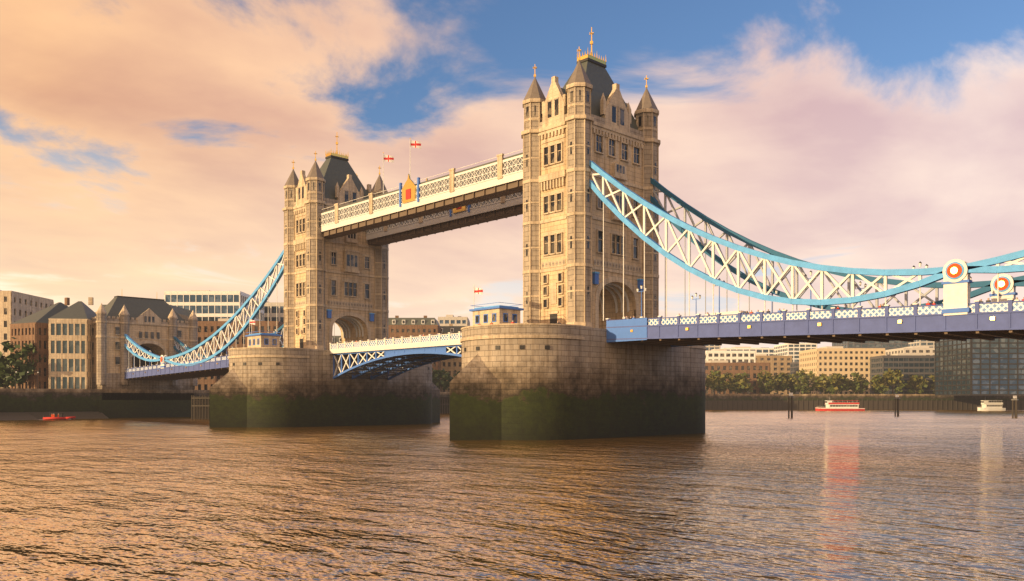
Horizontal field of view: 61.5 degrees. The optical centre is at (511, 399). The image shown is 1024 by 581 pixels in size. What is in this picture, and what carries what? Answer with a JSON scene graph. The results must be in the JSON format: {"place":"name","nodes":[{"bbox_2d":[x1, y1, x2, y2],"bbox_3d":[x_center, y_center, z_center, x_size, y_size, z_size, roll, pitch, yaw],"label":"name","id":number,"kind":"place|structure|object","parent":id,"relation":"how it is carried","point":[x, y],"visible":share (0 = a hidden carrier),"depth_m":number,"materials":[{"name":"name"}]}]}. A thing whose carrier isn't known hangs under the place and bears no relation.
{"place":"outdoors","nodes":[
{"label":"outdoors","id":0,"kind":"place"},
{"bbox_2d":[0,410,1023,580],"bbox_3d":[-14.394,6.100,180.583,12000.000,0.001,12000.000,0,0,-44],"label":"water","id":1,"kind":"structure","parent":0,"point":[814,495],"depth_m":51.53,"materials":[{"name":"liquid"}]},
{"bbox_2d":[43,413,75,419],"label":"rib boat","id":2,"kind":"object","parent":1,"relation":"on","point":[59,417],"visible":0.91,"depth_m":261.22,"materials":[{"name":"rubber"}]},
{"bbox_2d":[209,302,706,439],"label":"piers","id":3,"kind":"structure","parent":1,"relation":"in","point":[517,380],"depth_m":142.81,"materials":[{"name":"stone"}]},
{"bbox_2d":[124,355,228,379],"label":"side span","id":4,"kind":"object","parent":3,"relation":"attached to","point":[215,366],"visible":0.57,"depth_m":263.08,"materials":[{"name":"metal"}]},
{"bbox_2d":[124,250,334,367],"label":"chains","id":5,"kind":"object","parent":4,"relation":"on","point":[188,354],"visible":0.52,"depth_m":236.19,"materials":[{"name":"metal"}]},
{"bbox_2d":[329,331,461,379],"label":"bascules","id":6,"kind":"object","parent":3,"relation":"attached to","point":[403,353],"visible":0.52,"depth_m":186.98,"materials":[{"name":"metal"}]},
{"bbox_2d":[282,27,660,349],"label":"bridge towers","id":7,"kind":"structure","parent":3,"relation":"on","point":[578,121],"depth_m":148.41,"materials":[{"name":"stone"}]},
{"bbox_2d":[320,149,522,245],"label":"walkways","id":8,"kind":"structure","parent":7,"relation":"on","point":[478,194],"depth_m":176.54,"materials":[{"name":"metal"}]},
{"bbox_2d":[383,138,410,193],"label":"flagpoles","id":9,"kind":"object","parent":8,"relation":"on","point":[383,170],"visible":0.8,"depth_m":184.48,"materials":[{"name":"white metal"}]},
{"bbox_2d":[384,155,393,162],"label":"flag","id":10,"kind":"object","parent":9,"relation":"attached to","point":[388,158],"visible":1,"depth_m":184.64,"materials":[{"name":"white fabric"}]},
{"bbox_2d":[410,140,420,148],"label":"flag","id":11,"kind":"object","parent":9,"relation":"attached to","point":[415,144],"visible":1,"depth_m":177.77,"materials":[{"name":"fabric"}]},
{"bbox_2d":[474,288,482,294],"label":"flag","id":12,"kind":"object","parent":3,"relation":"attached to","point":[478,290],"visible":1,"depth_m":140.64,"materials":[{"name":"fabric"}]},
{"bbox_2d":[606,298,1023,346],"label":"side span","id":13,"kind":"object","parent":3,"relation":"attached to","point":[982,320],"visible":1,"depth_m":112.67,"materials":[{"name":"metal"}]},
{"bbox_2d":[133,261,971,359],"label":"street lamps","id":14,"kind":"object","parent":13,"relation":"on","point":[860,282],"visible":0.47,"depth_m":124.32,"materials":[{"name":"metal"}]},
{"bbox_2d":[347,297,1023,342],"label":"traffic","id":15,"kind":"object","parent":13,"relation":"on","point":[779,310],"visible":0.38,"depth_m":125.26,"materials":[{"name":"metal"}]},
{"bbox_2d":[589,160,1023,320],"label":"chains","id":16,"kind":"object","parent":13,"relation":"on","point":[957,284],"visible":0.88,"depth_m":119.29,"materials":[{"name":"metal"}]},
{"bbox_2d":[191,393,1018,419],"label":"mooring posts","id":17,"kind":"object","parent":1,"relation":"in","point":[203,405],"visible":0.24,"depth_m":298.98,"materials":[{"name":"wood"}]},
{"bbox_2d":[815,400,864,410],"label":"cruise boat","id":18,"kind":"object","parent":1,"relation":"on","point":[841,406],"visible":0.95,"depth_m":467.49,"materials":[{"name":"metal"}]},
{"bbox_2d":[977,400,1005,410],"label":"white boat","id":19,"kind":"object","parent":1,"relation":"on","point":[987,405],"visible":0.98,"depth_m":478.25,"materials":[{"name":"metal"}]},
{"bbox_2d":[0,388,1023,419],"bbox_3d":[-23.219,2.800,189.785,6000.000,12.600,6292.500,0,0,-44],"label":"banks","id":20,"kind":"object","parent":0,"point":[24,404],"visible":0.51,"depth_m":518.31,"materials":[{"name":"stone"}]},
{"bbox_2d":[92,296,197,417],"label":"abutment","id":21,"kind":"object","parent":20,"relation":"on","point":[156,326],"visible":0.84,"depth_m":293.93,"materials":[{"name":"stone"}]},
{"bbox_2d":[0,337,934,395],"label":"tree","id":22,"kind":"object","parent":20,"relation":"on","point":[878,381],"depth_m":525.38,"materials":[{"name":"green plant"}]},
{"bbox_2d":[0,290,1023,395],"bbox_3d":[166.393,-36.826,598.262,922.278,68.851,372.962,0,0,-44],"label":"buildings","id":23,"kind":"structure","parent":20,"relation":"on","point":[58,335],"depth_m":469.70,"materials":[{"name":"stone"}]},
{"bbox_2d":[0,0,1023,348],"label":"sky","id":24,"kind":"structure","parent":0,"point":[149,148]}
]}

